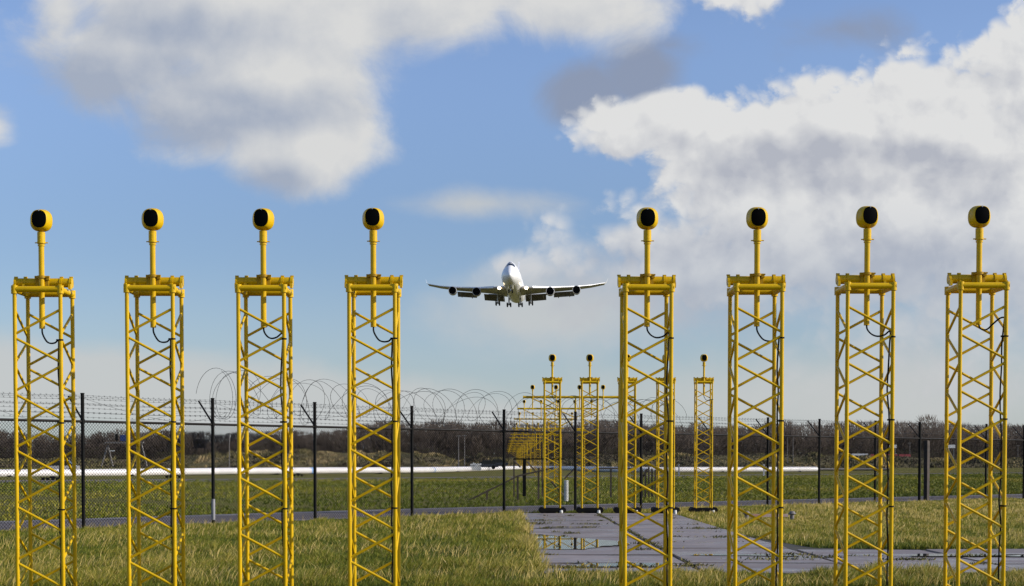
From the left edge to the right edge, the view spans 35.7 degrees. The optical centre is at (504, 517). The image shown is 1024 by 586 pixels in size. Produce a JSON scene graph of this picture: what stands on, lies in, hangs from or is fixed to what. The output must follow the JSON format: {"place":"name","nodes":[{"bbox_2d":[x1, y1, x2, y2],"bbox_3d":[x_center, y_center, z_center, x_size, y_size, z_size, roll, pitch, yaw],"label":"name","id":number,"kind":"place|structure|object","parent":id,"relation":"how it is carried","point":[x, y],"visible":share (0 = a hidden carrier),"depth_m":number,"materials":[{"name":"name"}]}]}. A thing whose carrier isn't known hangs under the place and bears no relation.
{"place":"outdoors","nodes":[
{"label":"outdoors","id":0,"kind":"place"},
{"bbox_2d":[41,476,57,479],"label":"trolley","id":1,"kind":"object","parent":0,"point":[50,477],"visible":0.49,"depth_m":131.62,"materials":[{"name":"black metal"}]},
{"bbox_2d":[123,208,185,585],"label":"light tower","id":2,"kind":"structure","parent":0,"point":[152,285],"depth_m":15.83,"materials":[{"name":"yellow metal"}]},
{"bbox_2d":[234,208,293,585],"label":"light tower","id":3,"kind":"structure","parent":0,"point":[263,284],"depth_m":15.82,"materials":[{"name":"yellow metal"}]},
{"bbox_2d":[344,208,402,585],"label":"light tower","id":4,"kind":"structure","parent":0,"point":[373,284],"depth_m":15.79,"materials":[{"name":"yellow metal"}]},
{"bbox_2d":[0,473,975,482],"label":"road","id":5,"kind":"structure","parent":0,"point":[8,481],"depth_m":145.27,"materials":[{"name":"grey asphalt"}]},
{"bbox_2d":[512,423,563,475],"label":"crossbar mast","id":6,"kind":"object","parent":5,"relation":"on","point":[527,428],"visible":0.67,"depth_m":165.72,"materials":[{"name":"yellow metal"}]},
{"bbox_2d":[0,495,1021,530],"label":"road","id":7,"kind":"structure","parent":0,"point":[200,518],"depth_m":46.32,"materials":[{"name":"grey asphalt"}]},
{"bbox_2d":[0,494,1021,522],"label":"road edge line","id":8,"kind":"object","parent":7,"relation":"on","point":[449,508],"visible":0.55,"depth_m":51.18,"materials":[{"name":"white paint"}]},
{"bbox_2d":[0,449,1022,467],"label":"embankment","id":9,"kind":"structure","parent":0,"point":[407,461],"depth_m":427.45,"materials":[{"name":"green plant"}]},
{"bbox_2d":[0,468,1022,548],"bbox_3d":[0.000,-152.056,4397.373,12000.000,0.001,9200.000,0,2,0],"label":"ground","id":10,"kind":"structure","parent":0,"point":[1009,470],"depth_m":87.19,"materials":[{"name":"green plant"}]},
{"bbox_2d":[11,209,76,585],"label":"light tower","id":11,"kind":"structure","parent":10,"relation":"on","point":[41,286],"depth_m":15.84,"materials":[{"name":"yellow metal"}]},
{"bbox_2d":[40,460,79,468],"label":"parked car","id":12,"kind":"object","parent":10,"relation":"on","point":[65,467],"visible":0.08,"depth_m":191.12,"materials":[{"name":"grey metal"}]},
{"bbox_2d":[101,434,146,465],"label":"signal frame","id":13,"kind":"object","parent":10,"relation":"on","point":[122,438],"visible":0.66,"depth_m":299.51,"materials":[{"name":"grey metal"}]},
{"bbox_2d":[359,441,367,451],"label":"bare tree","id":14,"kind":"object","parent":10,"relation":"on","point":[363,447],"visible":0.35,"depth_m":451.41,"materials":[{"name":"brown plant"}]},
{"bbox_2d":[366,441,372,452],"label":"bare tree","id":15,"kind":"object","parent":10,"relation":"on","point":[368,449],"visible":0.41,"depth_m":451.37,"materials":[{"name":"brown plant"}]},
{"bbox_2d":[370,422,391,452],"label":"bare tree","id":16,"kind":"object","parent":10,"relation":"on","point":[385,444],"visible":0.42,"depth_m":524.55,"materials":[{"name":"brown plant"}]},
{"bbox_2d":[422,420,451,453],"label":"bare tree","id":17,"kind":"object","parent":10,"relation":"on","point":[440,439],"visible":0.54,"depth_m":524.56,"materials":[{"name":"brown plant"}]},
{"bbox_2d":[0,466,886,476],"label":"pipeline","id":18,"kind":"object","parent":10,"relation":"on","point":[118,473],"visible":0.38,"depth_m":197.04,"materials":[{"name":"white metal"}]},
{"bbox_2d":[470,463,480,469],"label":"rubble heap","id":19,"kind":"object","parent":10,"relation":"on","point":[476,466],"visible":0.79,"depth_m":259.48,"materials":[{"name":"grey stone"}]},
{"bbox_2d":[465,421,492,455],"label":"bare tree","id":20,"kind":"object","parent":10,"relation":"on","point":[482,434],"visible":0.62,"depth_m":524.56,"materials":[{"name":"brown plant"}]},
{"bbox_2d":[473,460,497,468],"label":"parked car","id":21,"kind":"object","parent":10,"relation":"on","point":[488,464],"visible":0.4,"depth_m":269.00,"materials":[{"name":"black metal"}]},
{"bbox_2d":[488,459,507,467],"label":"parked car","id":22,"kind":"object","parent":10,"relation":"on","point":[497,460],"visible":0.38,"depth_m":284.04,"materials":[{"name":"black metal"}]},
{"bbox_2d":[0,418,1022,459],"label":"wood","id":23,"kind":"object","parent":10,"relation":"on","point":[910,431],"visible":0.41,"depth_m":542.79,"materials":[{"name":"plant"}]},
{"bbox_2d":[0,446,1022,459],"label":"scrub","id":24,"kind":"object","parent":10,"relation":"on","point":[1010,455],"visible":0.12,"depth_m":506.54,"materials":[{"name":"brown plant"}]},
{"bbox_2d":[0,497,1023,585],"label":"grass","id":25,"kind":"structure","parent":10,"relation":"on","point":[498,536],"depth_m":26.25,"materials":[{"name":"green plant"}]},
{"bbox_2d":[0,368,1023,529],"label":"perimeter fence","id":26,"kind":"object","parent":10,"relation":"on","point":[82,421],"visible":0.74,"depth_m":44.67,"materials":[{"name":"metal"}]},
{"bbox_2d":[470,467,553,499],"bbox_3d":[0.192,-1.263,63.009,3.541,1.486,0.132,0,2,0],"label":"handrail","id":27,"kind":"object","parent":10,"relation":"on","point":[539,470],"visible":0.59,"depth_m":62.98,"materials":[{"name":"black metal"}]},
{"bbox_2d":[508,440,535,469],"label":"crossbar mast","id":28,"kind":"object","parent":10,"relation":"on","point":[522,443],"visible":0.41,"depth_m":285.66,"materials":[{"name":"yellow metal"}]},
{"bbox_2d":[510,435,542,467],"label":"crossbar mast","id":29,"kind":"object","parent":10,"relation":"on","point":[527,444],"visible":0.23,"depth_m":225.72,"materials":[{"name":"yellow metal"}]},
{"bbox_2d":[511,430,553,473],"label":"crossbar mast","id":30,"kind":"object","parent":10,"relation":"on","point":[530,445],"visible":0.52,"depth_m":195.67,"materials":[{"name":"yellow metal"}]},
{"bbox_2d":[513,458,573,496],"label":"landing frame","id":31,"kind":"object","parent":10,"relation":"on","point":[524,476],"visible":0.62,"depth_m":65.91,"materials":[{"name":"black metal"}]},
{"bbox_2d":[514,412,573,477],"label":"crossbar mast","id":32,"kind":"object","parent":10,"relation":"on","point":[519,419],"visible":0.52,"depth_m":135.75,"materials":[{"name":"yellow metal"}]},
{"bbox_2d":[517,400,595,484],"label":"crossbar mast","id":33,"kind":"object","parent":10,"relation":"on","point":[525,409],"visible":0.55,"depth_m":105.75,"materials":[{"name":"yellow metal"}]},
{"bbox_2d":[564,480,568,500],"bbox_3d":[2.381,-1.025,60.840,0.190,0.803,0.190,0,2,0],"label":"marker post","id":34,"kind":"object","parent":10,"relation":"on","point":[566,490],"visible":0.7,"depth_m":60.77,"materials":[{"name":"white plastic"}]},
{"bbox_2d":[523,385,633,492],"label":"crossbar mast","id":35,"kind":"object","parent":10,"relation":"on","point":[532,387],"visible":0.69,"depth_m":75.79,"materials":[{"name":"yellow metal"}]},
{"bbox_2d":[589,419,617,454],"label":"bare tree","id":36,"kind":"object","parent":10,"relation":"on","point":[607,436],"visible":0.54,"depth_m":524.62,"materials":[{"name":"brown plant"}]},
{"bbox_2d":[598,467,632,496],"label":"rail fence","id":37,"kind":"object","parent":10,"relation":"on","point":[610,477],"visible":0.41,"depth_m":66.87,"materials":[{"name":"black metal"}]},
{"bbox_2d":[613,354,640,512],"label":"light tower","id":38,"kind":"structure","parent":10,"relation":"on","point":[630,381],"depth_m":45.76,"materials":[{"name":"yellow metal"}]},
{"bbox_2d":[642,467,657,497],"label":"picket screen","id":39,"kind":"object","parent":10,"relation":"on","point":[648,469],"visible":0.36,"depth_m":65.88,"materials":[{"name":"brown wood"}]},
{"bbox_2d":[650,355,679,513],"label":"light tower","id":40,"kind":"structure","parent":10,"relation":"on","point":[676,510],"depth_m":45.76,"materials":[{"name":"yellow metal"}]},
{"bbox_2d":[688,354,717,512],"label":"light tower","id":41,"kind":"structure","parent":10,"relation":"on","point":[703,380],"depth_m":45.77,"materials":[{"name":"yellow metal"}]},
{"bbox_2d":[529,522,925,568],"bbox_3d":[12.210,0.352,32.782,23.580,0.001,25.100,0,2,0],"label":"pad bed","id":42,"kind":"object","parent":10,"relation":"on","point":[791,546],"visible":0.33,"depth_m":27.54,"materials":[{"name":"soil"}]},
{"bbox_2d":[524,513,1023,573],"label":"concrete pad","id":43,"kind":"object","parent":42,"relation":"on","point":[693,543],"visible":0.59,"depth_m":26.01,"materials":[{"name":"grey concrete"}]},
{"bbox_2d":[538,354,565,512],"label":"light tower","id":44,"kind":"structure","parent":43,"relation":"on","point":[551,380],"depth_m":45.76,"materials":[{"name":"yellow metal"}]},
{"bbox_2d":[532,534,629,548],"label":"puddle","id":45,"kind":"object","parent":43,"relation":"on","point":[563,542],"visible":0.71,"depth_m":28.57,"materials":[{"name":"grey liquid"}]},
{"bbox_2d":[576,354,603,513],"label":"light tower","id":46,"kind":"structure","parent":43,"relation":"on","point":[589,380],"depth_m":45.74,"materials":[{"name":"yellow metal"}]},
{"bbox_2d":[568,563,662,566],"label":"puddle","id":47,"kind":"object","parent":43,"relation":"on","point":[616,564],"visible":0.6,"depth_m":22.45,"materials":[{"name":"grey liquid"}]},
{"bbox_2d":[693,554,799,555],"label":"puddle","id":48,"kind":"object","parent":43,"relation":"on","point":[751,554],"visible":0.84,"depth_m":24.86,"materials":[{"name":"grey liquid"}]},
{"bbox_2d":[524,512,1009,570],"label":"weeds","id":49,"kind":"object","parent":43,"relation":"on","point":[687,562],"visible":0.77,"depth_m":24.71,"materials":[{"name":"green plant"}]},
{"bbox_2d":[910,554,1023,555],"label":"puddle","id":50,"kind":"object","parent":43,"relation":"on","point":[964,555],"visible":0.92,"depth_m":24.58,"materials":[{"name":"grey liquid"}]},
{"bbox_2d":[752,514,787,516],"bbox_3d":[6.722,0.001,40.302,0.950,0.185,0.100,0,2,0],"label":"barrier board","id":51,"kind":"object","parent":10,"relation":"on","point":[769,515],"visible":0.24,"depth_m":40.25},
{"bbox_2d":[776,420,801,453],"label":"bare tree","id":52,"kind":"object","parent":10,"relation":"on","point":[790,430],"visible":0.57,"depth_m":524.54,"materials":[{"name":"brown plant"}]},
{"bbox_2d":[788,511,795,518],"bbox_3d":[7.443,-0.051,41.061,0.200,0.235,0.200,0,2,0],"label":"vent cap","id":53,"kind":"object","parent":10,"relation":"on","point":[792,513],"visible":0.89,"depth_m":41.01,"materials":[{"name":"grey metal"}]},
{"bbox_2d":[913,414,942,454],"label":"bare tree","id":54,"kind":"object","parent":10,"relation":"on","point":[926,427],"visible":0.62,"depth_m":524.64,"materials":[{"name":"brown plant"}]},
{"bbox_2d":[0,0,1023,457],"label":"sky","id":55,"kind":"structure","parent":0,"point":[485,135],"materials":[{"name":"blue"}]},
{"bbox_2d":[426,261,607,306],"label":"airliner","id":56,"kind":"object","parent":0,"point":[514,289],"visible":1,"depth_m":537.04,"materials":[{"name":"white paint"}]},
{"bbox_2d":[617,207,675,585],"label":"light tower","id":57,"kind":"structure","parent":0,"point":[646,284],"depth_m":15.79,"materials":[{"name":"yellow metal"}]},
{"bbox_2d":[726,207,785,585],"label":"light tower","id":58,"kind":"structure","parent":0,"point":[756,283],"depth_m":15.82,"materials":[{"name":"yellow metal"}]},
{"bbox_2d":[833,206,896,585],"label":"light tower","id":59,"kind":"structure","parent":0,"point":[866,282],"depth_m":15.82,"materials":[{"name":"yellow metal"}]},
{"bbox_2d":[943,206,1009,585],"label":"light tower","id":60,"kind":"structure","parent":0,"point":[978,282],"depth_m":15.83,"materials":[{"name":"yellow metal"}]},
{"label":"sand heap","id":61,"kind":"structure","parent":0,"visible":0},
{"bbox_2d":[457,452,541,466],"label":"dirt mound","id":62,"kind":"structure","parent":61,"relation":"on","point":[478,460],"depth_m":410.23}
]}

